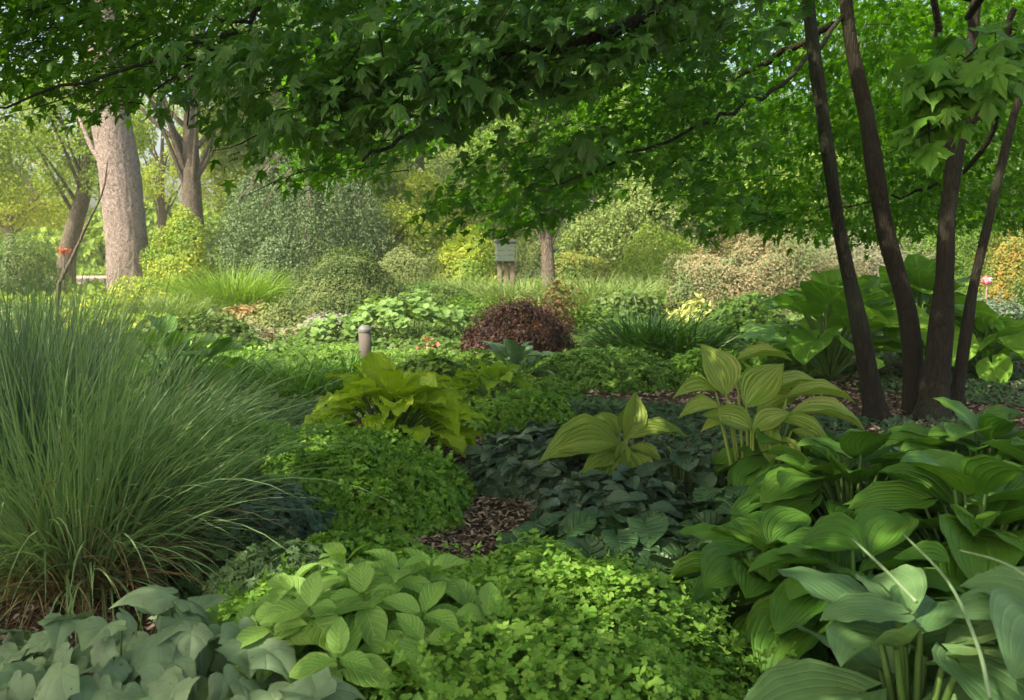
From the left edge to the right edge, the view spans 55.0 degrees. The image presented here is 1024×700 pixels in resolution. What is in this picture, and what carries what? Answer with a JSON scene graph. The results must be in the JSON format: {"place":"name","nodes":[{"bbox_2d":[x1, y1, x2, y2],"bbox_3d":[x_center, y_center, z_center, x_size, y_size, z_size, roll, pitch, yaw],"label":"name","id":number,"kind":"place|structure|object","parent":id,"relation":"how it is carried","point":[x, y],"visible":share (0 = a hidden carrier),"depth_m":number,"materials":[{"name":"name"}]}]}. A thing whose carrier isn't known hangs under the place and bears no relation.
{"place":"outdoors","nodes":[
{"label":"outdoors","id":0,"kind":"place"},
{"bbox_2d":[0,240,259,531],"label":"ornamental grass","id":1,"kind":"object","parent":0,"point":[22,340],"depth_m":4.89,"materials":[{"name":"plant"}]},
{"bbox_2d":[38,347,308,456],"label":"ornamental grass","id":2,"kind":"object","parent":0,"point":[219,412],"depth_m":6.83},
{"bbox_2d":[0,0,1019,241],"label":"sky","id":3,"kind":"structure","parent":0,"point":[92,202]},
{"bbox_2d":[0,301,1023,699],"bbox_3d":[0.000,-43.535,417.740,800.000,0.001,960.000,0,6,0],"label":"ground","id":4,"kind":"structure","parent":0,"point":[10,623],"depth_m":5.48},
{"bbox_2d":[0,231,73,300],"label":"background shrub","id":5,"kind":"object","parent":4,"relation":"on","point":[20,268],"visible":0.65,"depth_m":26.51,"materials":[{"name":"green plant"}]},
{"bbox_2d":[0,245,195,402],"bbox_3d":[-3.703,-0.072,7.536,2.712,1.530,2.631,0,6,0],"label":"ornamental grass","id":6,"kind":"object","parent":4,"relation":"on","point":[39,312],"depth_m":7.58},
{"bbox_2d":[69,0,149,294],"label":"oak tree","id":7,"kind":"object","parent":4,"relation":"on","point":[122,196],"visible":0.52,"depth_m":24.36,"materials":[{"name":"plant"}]},
{"bbox_2d":[53,293,208,335],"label":"ground cover","id":8,"kind":"object","parent":4,"relation":"on","point":[113,300],"visible":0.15,"depth_m":18.18,"materials":[{"name":"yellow plant"}]},
{"bbox_2d":[107,272,197,299],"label":"golden shrub","id":9,"kind":"object","parent":4,"relation":"on","point":[134,290],"visible":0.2,"depth_m":20.49,"materials":[{"name":"yellow plant"}]},
{"bbox_2d":[0,584,332,699],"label":"grey leaved plant","id":10,"kind":"object","parent":4,"relation":"on","point":[172,657],"visible":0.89,"depth_m":2.52,"materials":[{"name":"plant"}]},
{"bbox_2d":[111,283,231,317],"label":"fountain grass","id":11,"kind":"object","parent":4,"relation":"on","point":[180,304],"depth_m":17.82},
{"bbox_2d":[139,204,221,290],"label":"golden shrub","id":12,"kind":"object","parent":4,"relation":"on","point":[185,247],"visible":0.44,"depth_m":23.51,"materials":[{"name":"yellow plant"}]},
{"bbox_2d":[106,314,257,393],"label":"leaf plant","id":13,"kind":"object","parent":4,"relation":"on","point":[222,341],"visible":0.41,"depth_m":9.33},
{"bbox_2d":[0,206,410,644],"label":"ornamental grass","id":14,"kind":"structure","parent":4,"relation":"on","point":[89,537],"depth_m":4.12,"materials":[{"name":"plant"}]},
{"bbox_2d":[151,308,260,352],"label":"leafy perennial","id":15,"kind":"object","parent":4,"relation":"on","point":[221,330],"visible":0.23,"depth_m":13.12,"materials":[{"name":"green plant"}]},
{"bbox_2d":[118,515,303,599],"bbox_3d":[-1.335,0.922,4.477,0.928,0.289,0.793,0,6,0],"label":"dark groundling","id":16,"kind":"object","parent":4,"relation":"on","point":[183,583],"visible":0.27,"depth_m":4.28,"materials":[{"name":"green plant"}]},
{"bbox_2d":[143,413,283,497],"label":"geranium","id":17,"kind":"object","parent":4,"relation":"on","point":[251,426],"visible":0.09,"depth_m":6.08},
{"bbox_2d":[134,255,300,316],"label":"fountain grass","id":18,"kind":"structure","parent":4,"relation":"on","point":[254,292],"depth_m":18.97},
{"bbox_2d":[165,341,313,395],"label":"daylily","id":19,"kind":"object","parent":4,"relation":"on","point":[213,360],"visible":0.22,"depth_m":9.66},
{"bbox_2d":[202,217,283,283],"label":"background shrub","id":20,"kind":"object","parent":4,"relation":"on","point":[210,253],"visible":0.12,"depth_m":26.26,"materials":[{"name":"green plant"}]},
{"bbox_2d":[169,469,337,566],"bbox_3d":[-1.300,0.812,4.862,0.846,0.492,0.758,0,6,0],"label":"grey columbine","id":21,"kind":"object","parent":4,"relation":"on","point":[305,529],"visible":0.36,"depth_m":4.74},
{"bbox_2d":[199,536,347,612],"bbox_3d":[-0.947,0.947,4.078,0.668,0.344,0.688,0,6,0],"label":"yarrow","id":22,"kind":"object","parent":4,"relation":"on","point":[239,570],"visible":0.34,"depth_m":3.99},
{"bbox_2d":[234,234,323,294],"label":"background shrub","id":23,"kind":"object","parent":4,"relation":"on","point":[265,262],"visible":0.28,"depth_m":24.92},
{"bbox_2d":[252,296,323,328],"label":"leafy perennial","id":24,"kind":"object","parent":4,"relation":"on","point":[295,317],"visible":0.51,"depth_m":16.32,"materials":[{"name":"green plant"}]},
{"bbox_2d":[221,346,357,398],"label":"daylily","id":25,"kind":"object","parent":4,"relation":"on","point":[333,386],"visible":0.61,"depth_m":9.35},
{"bbox_2d":[205,553,401,690],"bbox_3d":[-0.747,0.952,3.386,0.904,0.432,1.160,0,6,0],"label":"lime geranium","id":26,"kind":"object","parent":4,"relation":"on","point":[233,607],"visible":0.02,"depth_m":3.42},
{"bbox_2d":[211,142,406,290],"bbox_3d":[-5.521,-3.543,26.244,5.438,4.647,4.078,0,6,0],"label":"bush","id":27,"kind":"object","parent":4,"relation":"on","point":[306,205],"visible":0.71,"depth_m":25.35,"materials":[{"name":"green plant"}]},
{"bbox_2d":[278,667,365,699],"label":"grey leaved plant","id":28,"kind":"object","parent":4,"relation":"on","point":[323,684],"visible":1,"depth_m":2.29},
{"bbox_2d":[177,414,477,541],"bbox_3d":[-1.075,0.663,5.644,1.745,0.541,1.714,0,6,0],"label":"geranium","id":29,"kind":"object","parent":4,"relation":"on","point":[439,494],"visible":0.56,"depth_m":5.26,"materials":[{"name":"plant"}]},
{"bbox_2d":[296,313,375,342],"bbox_3d":[-2.478,-0.271,14.070,1.106,0.529,1.006,-3,7,-23],"label":"ladys mantle","id":30,"kind":"object","parent":4,"relation":"on","point":[349,331],"visible":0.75,"depth_m":13.87,"materials":[{"name":"green plant"}]},
{"bbox_2d":[266,344,406,393],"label":"daylily","id":31,"kind":"object","parent":4,"relation":"on","point":[359,360],"visible":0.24,"depth_m":9.85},
{"bbox_2d":[280,245,410,317],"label":"box bush","id":32,"kind":"object","parent":4,"relation":"on","point":[333,290],"visible":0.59,"depth_m":17.45,"materials":[{"name":"green plant"}]},
{"bbox_2d":[259,528,459,571],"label":"geranium","id":33,"kind":"object","parent":4,"relation":"on","point":[353,542],"visible":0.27,"depth_m":4.49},
{"bbox_2d":[207,542,567,699],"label":"leafy plant","id":34,"kind":"object","parent":4,"relation":"on","point":[298,611],"visible":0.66,"depth_m":2.66,"materials":[{"name":"plant"}]},
{"bbox_2d":[97,394,682,475],"bbox_3d":[-1.332,0.554,8.309,5.703,0.207,3.097,-3,7,-25],"label":"ground cover","id":35,"kind":"object","parent":4,"relation":"on","point":[594,404],"visible":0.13,"depth_m":8.60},
{"bbox_2d":[301,352,490,457],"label":"golden hosta","id":36,"kind":"object","parent":4,"relation":"on","point":[445,413],"visible":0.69,"depth_m":6.65,"materials":[{"name":"green plant"}]},
{"bbox_2d":[343,288,479,344],"bbox_3d":[-1.475,-0.493,14.651,1.993,0.847,1.775,0,6,0],"label":"ladys mantle","id":37,"kind":"object","parent":4,"relation":"on","point":[426,309],"visible":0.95,"depth_m":14.30,"materials":[{"name":"green plant"}]},
{"bbox_2d":[346,231,479,288],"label":"background shrub","id":38,"kind":"object","parent":4,"relation":"on","point":[409,262],"visible":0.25,"depth_m":25.30,"materials":[{"name":"green plant"}]},
{"bbox_2d":[266,341,588,406],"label":"ground cover","id":39,"kind":"object","parent":4,"relation":"on","point":[557,386],"visible":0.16,"depth_m":11.41,"materials":[{"name":"plant"}]},
{"bbox_2d":[391,273,486,325],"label":"box bush","id":40,"kind":"object","parent":4,"relation":"on","point":[449,291],"visible":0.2,"depth_m":18.31,"materials":[{"name":"green plant"}]},
{"bbox_2d":[396,348,489,390],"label":"ground cover plant","id":41,"kind":"object","parent":4,"relation":"on","point":[433,361],"visible":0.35,"depth_m":9.84,"materials":[{"name":"green plant"}]},
{"bbox_2d":[429,224,503,287],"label":"golden shrub","id":42,"kind":"object","parent":4,"relation":"on","point":[470,258],"visible":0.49,"depth_m":25.56,"materials":[{"name":"yellow plant"}]},
{"bbox_2d":[446,357,539,405],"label":"golden hosta","id":43,"kind":"object","parent":4,"relation":"on","point":[493,375],"visible":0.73,"depth_m":8.88,"materials":[{"name":"green plant"}]},
{"bbox_2d":[493,237,516,285],"bbox_3d":[-0.154,-1.783,22.438,0.500,1.712,0.460,-1,6,-6],"label":"wooden box","id":44,"kind":"object","parent":4,"relation":"on","point":[504,256],"visible":0.65,"depth_m":22.21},
{"bbox_2d":[0,265,1015,306],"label":"grass","id":45,"kind":"structure","parent":4,"relation":"on","point":[101,270],"depth_m":28.35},
{"bbox_2d":[0,0,1023,424],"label":"maple tree","id":46,"kind":"object","parent":4,"relation":"on","point":[358,80],"visible":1,"depth_m":6.27,"materials":[{"name":"green plant"}]},
{"bbox_2d":[0,299,1023,412],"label":"ground cover","id":47,"kind":"object","parent":4,"relation":"on","point":[451,337],"visible":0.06,"depth_m":13.28,"materials":[{"name":"green plant"}]},
{"bbox_2d":[472,338,559,380],"bbox_3d":[0.073,0.130,10.164,0.930,0.573,0.977,4,8,35],"label":"bluish rodgersia","id":48,"kind":"object","parent":4,"relation":"on","point":[514,349],"visible":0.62,"depth_m":10.11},
{"bbox_2d":[452,291,580,357],"bbox_3d":[0.064,-0.272,12.473,1.676,0.944,1.556,0,6,0],"label":"burgundy barberry","id":49,"kind":"object","parent":4,"relation":"on","point":[525,324],"visible":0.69,"depth_m":12.16,"materials":[{"name":"brown plant"}]},
{"bbox_2d":[461,387,576,436],"bbox_3d":[0.077,0.486,7.995,1.004,0.384,0.915,0,6,0],"label":"spurge","id":50,"kind":"object","parent":4,"relation":"on","point":[517,409],"visible":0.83,"depth_m":7.76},
{"bbox_2d":[459,270,586,310],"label":"fountain grass","id":51,"kind":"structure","parent":4,"relation":"on","point":[502,293],"depth_m":19.60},
{"bbox_2d":[266,528,796,699],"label":"ground cover plant","id":52,"kind":"object","parent":4,"relation":"on","point":[690,658],"visible":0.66,"depth_m":2.72,"materials":[{"name":"plant"}]},
{"bbox_2d":[485,233,585,286],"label":"background shrub","id":53,"kind":"object","parent":4,"relation":"on","point":[520,268],"visible":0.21,"depth_m":30.58,"materials":[{"name":"green plant"}]},
{"bbox_2d":[464,73,651,290],"bbox_3d":[1.054,-3.505,21.859,4.255,5.494,3.504,0,6,0],"label":"crooked tree","id":54,"kind":"object","parent":4,"relation":"on","point":[546,239],"visible":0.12,"depth_m":21.54,"materials":[{"name":"green plant"}]},
{"bbox_2d":[533,279,582,334],"bbox_3d":[0.614,-0.488,14.222,0.832,1.062,0.728,0,6,0],"label":"red cuphea","id":55,"kind":"object","parent":4,"relation":"on","point":[560,307],"visible":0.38,"depth_m":14.16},
{"bbox_2d":[458,418,672,505],"bbox_3d":[0.338,0.686,6.318,1.425,0.471,1.489,0,6,0],"label":"wild ginger","id":56,"kind":"object","parent":4,"relation":"on","point":[512,455],"visible":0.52,"depth_m":5.96,"materials":[{"name":"green plant"}]},
{"bbox_2d":[524,250,620,291],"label":"background shrub","id":57,"kind":"object","parent":4,"relation":"on","point":[580,267],"visible":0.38,"depth_m":25.04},
{"bbox_2d":[495,507,669,568],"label":"dark hosta","id":58,"kind":"object","parent":4,"relation":"on","point":[584,522],"visible":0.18,"depth_m":4.63,"materials":[{"name":"green plant"}]},
{"bbox_2d":[524,265,672,311],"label":"fountain grass","id":59,"kind":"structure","parent":4,"relation":"on","point":[589,295],"depth_m":19.55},
{"bbox_2d":[531,342,686,394],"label":"creeping plant","id":60,"kind":"object","parent":4,"relation":"on","point":[613,370],"visible":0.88,"depth_m":10.20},
{"bbox_2d":[539,392,686,482],"bbox_3d":[0.582,0.584,5.519,0.868,0.659,0.411,0,6,0],"label":"striped helleborine","id":61,"kind":"object","parent":4,"relation":"on","point":[596,438],"visible":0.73,"depth_m":5.48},
{"bbox_2d":[527,464,699,524],"bbox_3d":[0.578,0.827,5.271,1.019,0.424,1.068,0,6,0],"label":"wild ginger","id":62,"kind":"object","parent":4,"relation":"on","point":[601,491],"visible":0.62,"depth_m":5.12,"materials":[{"name":"green plant"}]},
{"bbox_2d":[584,285,671,321],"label":"leafy perennial","id":63,"kind":"object","parent":4,"relation":"on","point":[621,296],"visible":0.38,"depth_m":16.93,"materials":[{"name":"green plant"}]},
{"bbox_2d":[550,534,720,666],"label":"dark hosta","id":64,"kind":"object","parent":4,"relation":"on","point":[594,546],"visible":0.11,"depth_m":3.91,"materials":[{"name":"green plant"}]},
{"bbox_2d":[562,288,742,353],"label":"iris clump","id":65,"kind":"object","parent":4,"relation":"on","point":[621,332],"visible":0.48,"depth_m":12.21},
{"bbox_2d":[559,508,753,632],"bbox_3d":[0.676,0.948,4.295,1.346,0.442,1.090,0,6,0],"label":"dark hosta","id":66,"kind":"object","parent":4,"relation":"on","point":[616,534],"visible":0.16,"depth_m":4.25,"materials":[{"name":"green plant"}]},
{"bbox_2d":[469,314,850,376],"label":"ground cover","id":67,"kind":"object","parent":4,"relation":"on","point":[796,364],"visible":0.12,"depth_m":11.18,"materials":[{"name":"green plant"}]},
{"bbox_2d":[605,219,721,297],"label":"background shrub","id":68,"kind":"object","parent":4,"relation":"on","point":[644,266],"visible":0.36,"depth_m":24.54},
{"bbox_2d":[629,440,728,508],"bbox_3d":[0.942,0.711,5.446,0.703,0.432,0.789,0,6,0],"label":"brunnera","id":69,"kind":"object","parent":4,"relation":"on","point":[692,463],"visible":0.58,"depth_m":5.33,"materials":[{"name":"green plant"}]},
{"bbox_2d":[603,298,757,359],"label":"iris clump","id":70,"kind":"object","parent":4,"relation":"on","point":[715,343],"visible":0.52,"depth_m":11.78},
{"bbox_2d":[664,347,763,388],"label":"leafy perennial","id":71,"kind":"object","parent":4,"relation":"on","point":[691,362],"visible":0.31,"depth_m":10.51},
{"bbox_2d":[689,291,794,327],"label":"leafy perennial","id":72,"kind":"object","parent":4,"relation":"on","point":[735,305],"visible":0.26,"depth_m":14.90,"materials":[{"name":"green plant"}]},
{"bbox_2d":[667,485,825,531],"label":"dark hosta","id":73,"kind":"object","parent":4,"relation":"on","point":[716,499],"visible":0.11,"depth_m":4.84,"materials":[{"name":"green plant"}]},
{"bbox_2d":[660,506,858,676],"bbox_3d":[0.917,0.897,3.675,0.902,0.572,0.973,0,6,0],"label":"hosta","id":74,"kind":"object","parent":4,"relation":"on","point":[718,562],"visible":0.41,"depth_m":3.58,"materials":[{"name":"plant"}]},
{"bbox_2d":[701,308,819,346],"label":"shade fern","id":75,"kind":"object","parent":4,"relation":"on","point":[759,318],"visible":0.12,"depth_m":13.03,"materials":[{"name":"green plant"}]},
{"bbox_2d":[651,219,872,317],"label":"smoke shrub","id":76,"kind":"object","parent":4,"relation":"on","point":[751,270],"visible":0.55,"depth_m":19.69,"materials":[{"name":"beige plant"}]},
{"bbox_2d":[672,343,864,465],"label":"hosta plant","id":77,"kind":"object","parent":4,"relation":"on","point":[768,392],"visible":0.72,"depth_m":5.21,"materials":[{"name":"green plant"}]},
{"bbox_2d":[710,422,870,507],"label":"hosta","id":78,"kind":"object","parent":4,"relation":"on","point":[748,468],"visible":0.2,"depth_m":5.16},
{"bbox_2d":[572,350,1023,464],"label":"ground cover","id":79,"kind":"object","parent":4,"relation":"on","point":[832,421],"visible":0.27,"depth_m":8.29,"materials":[{"name":"green plant"}]},
{"bbox_2d":[739,268,928,379],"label":"umbrella plant","id":80,"kind":"object","parent":4,"relation":"on","point":[820,298],"visible":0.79,"depth_m":10.70,"materials":[{"name":"plant"}]},
{"bbox_2d":[726,429,944,541],"bbox_3d":[1.537,0.722,4.425,1.147,0.819,1.192,0,6,0],"label":"hosta","id":81,"kind":"object","parent":4,"relation":"on","point":[797,479],"visible":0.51,"depth_m":4.31,"materials":[{"name":"plant"}]},
{"bbox_2d":[722,506,969,685],"bbox_3d":[1.198,0.895,3.297,0.952,0.658,1.079,0,6,0],"label":"hosta","id":82,"kind":"object","parent":4,"relation":"on","point":[786,605],"visible":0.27,"depth_m":3.30,"materials":[{"name":"plant"}]},
{"bbox_2d":[796,226,959,291],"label":"smoke shrub","id":83,"kind":"object","parent":4,"relation":"on","point":[877,264],"visible":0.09,"depth_m":21.31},
{"bbox_2d":[743,564,1023,699],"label":"glaucous hosta","id":84,"kind":"object","parent":4,"relation":"on","point":[874,629],"visible":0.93,"depth_m":2.53,"materials":[{"name":"plant"}]},
{"bbox_2d":[835,254,1010,365],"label":"umbrella plant","id":85,"kind":"object","parent":4,"relation":"on","point":[920,270],"visible":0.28,"depth_m":11.29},
{"bbox_2d":[841,144,1005,257],"bbox_3d":[11.053,-3.668,26.867,4.300,4.730,3.323,0,6,0],"label":"background tree","id":86,"kind":"object","parent":4,"relation":"on","point":[972,150],"visible":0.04,"depth_m":26.10,"materials":[{"name":"green plant"}]},
{"bbox_2d":[843,449,1023,684],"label":"hosta","id":87,"kind":"object","parent":4,"relation":"on","point":[972,497],"visible":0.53,"depth_m":3.56,"materials":[{"name":"plant"}]},
{"bbox_2d":[859,211,1023,297],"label":"background shrub","id":88,"kind":"object","parent":4,"relation":"on","point":[960,255],"visible":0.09,"depth_m":24.29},
{"bbox_2d":[868,397,1023,543],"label":"hosta","id":89,"kind":"object","parent":4,"relation":"on","point":[989,423],"visible":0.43,"depth_m":4.76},
{"bbox_2d":[878,565,1023,699],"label":"glaucous hosta","id":90,"kind":"object","parent":4,"relation":"on","point":[995,595],"visible":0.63,"depth_m":2.50,"materials":[{"name":"plant"}]},
{"bbox_2d":[902,533,992,699],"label":"flower stalk","id":91,"kind":"object","parent":90,"relation":"attached to","point":[985,674],"visible":1,"depth_m":2.22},
{"bbox_2d":[922,313,1023,383],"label":"umbrella plant","id":92,"kind":"object","parent":4,"relation":"on","point":[1010,335],"visible":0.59,"depth_m":10.95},
{"bbox_2d":[966,227,1023,311],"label":"azalea","id":93,"kind":"object","parent":4,"relation":"on","point":[1016,273],"visible":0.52,"depth_m":20.55,"materials":[{"name":"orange plant"}]},
{"bbox_2d":[981,436,1023,566],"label":"hosta","id":94,"kind":"object","parent":4,"relation":"on","point":[1013,448],"visible":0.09,"depth_m":4.07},
{"bbox_2d":[23,248,1008,298],"bbox_3d":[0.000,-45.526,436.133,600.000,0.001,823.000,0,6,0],"label":"lawn","id":95,"kind":"structure","parent":0,"point":[89,274],"depth_m":48.94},
{"bbox_2d":[0,78,52,208],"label":"background tree","id":96,"kind":"object","parent":95,"relation":"on","point":[6,147],"visible":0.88,"depth_m":29.77,"materials":[{"name":"green plant"}]},
{"bbox_2d":[0,105,97,281],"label":"background tree","id":97,"kind":"object","parent":95,"relation":"on","point":[9,218],"visible":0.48,"depth_m":37.39,"materials":[{"name":"green plant"}]},
{"bbox_2d":[1,55,166,283],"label":"background tree","id":98,"kind":"object","parent":95,"relation":"on","point":[85,167],"visible":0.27,"depth_m":34.11,"materials":[{"name":"green plant"}]},
{"bbox_2d":[131,93,219,251],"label":"background tree","id":99,"kind":"object","parent":95,"relation":"on","point":[161,166],"visible":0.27,"depth_m":43.19,"materials":[{"name":"green plant"}]},
{"bbox_2d":[53,0,311,254],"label":"background tree","id":100,"kind":"object","parent":95,"relation":"on","point":[190,166],"visible":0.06,"depth_m":31.25,"materials":[{"name":"grey plant"}]},
{"bbox_2d":[198,24,284,251],"bbox_3d":[-9.424,-6.957,35.558,4.782,9.406,4.073,0,6,0],"label":"background tree","id":101,"kind":"object","parent":95,"relation":"on","point":[215,179],"visible":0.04,"depth_m":34.93,"materials":[{"name":"green plant"}]},
{"bbox_2d":[213,134,297,249],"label":"background tree","id":102,"kind":"object","parent":95,"relation":"on","point":[238,170],"visible":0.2,"depth_m":32.10,"materials":[{"name":"green plant"}]},
{"bbox_2d":[179,17,381,270],"bbox_3d":[-7.426,-6.707,32.610,5.516,9.542,5.115,5,8,37],"label":"background tree","id":103,"kind":"object","parent":95,"relation":"on","point":[213,116],"visible":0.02,"depth_m":31.87,"materials":[{"name":"green plant"}]},
{"bbox_2d":[292,133,422,255],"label":"background tree","id":104,"kind":"object","parent":95,"relation":"on","point":[403,167],"visible":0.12,"depth_m":28.76,"materials":[{"name":"green plant"}]},
{"bbox_2d":[348,166,472,283],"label":"background tree","id":105,"kind":"object","parent":95,"relation":"on","point":[402,212],"visible":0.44,"depth_m":27.91,"materials":[{"name":"green plant"}]},
{"bbox_2d":[372,34,521,210],"bbox_3d":[-3.144,-7.111,35.127,8.168,9.805,6.080,0,6,0],"label":"background tree","id":106,"kind":"object","parent":95,"relation":"on","point":[419,160],"visible":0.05,"depth_m":35.07,"materials":[{"name":"green plant"}]},
{"bbox_2d":[407,135,532,258],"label":"background tree","id":107,"kind":"object","parent":95,"relation":"on","point":[442,176],"visible":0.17,"depth_m":30.93,"materials":[{"name":"green plant"}]},
{"bbox_2d":[0,67,1011,270],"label":"wood","id":108,"kind":"object","parent":95,"relation":"on","point":[93,237],"visible":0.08,"depth_m":54.55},
{"bbox_2d":[558,173,697,276],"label":"background tree","id":109,"kind":"object","parent":95,"relation":"on","point":[633,216],"visible":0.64,"depth_m":27.00,"materials":[{"name":"green plant"}]},
{"bbox_2d":[617,135,750,271],"bbox_3d":[5.201,-3.928,28.836,4.516,4.824,3.336,0,6,0],"label":"background tree","id":110,"kind":"object","parent":95,"relation":"on","point":[695,222],"visible":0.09,"depth_m":28.17,"materials":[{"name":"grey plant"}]},
{"bbox_2d":[625,60,811,276],"bbox_3d":[6.340,-5.314,30.421,6.479,7.242,5.527,0,6,0],"label":"background tree","id":111,"kind":"object","parent":95,"relation":"on","point":[728,117],"visible":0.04,"depth_m":29.43,"materials":[{"name":"green plant"}]},
{"bbox_2d":[720,122,868,266],"bbox_3d":[7.852,-3.925,27.607,4.502,5.082,3.461,0,6,0],"label":"background tree","id":112,"kind":"object","parent":95,"relation":"on","point":[823,202],"visible":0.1,"depth_m":27.04,"materials":[{"name":"green plant"}]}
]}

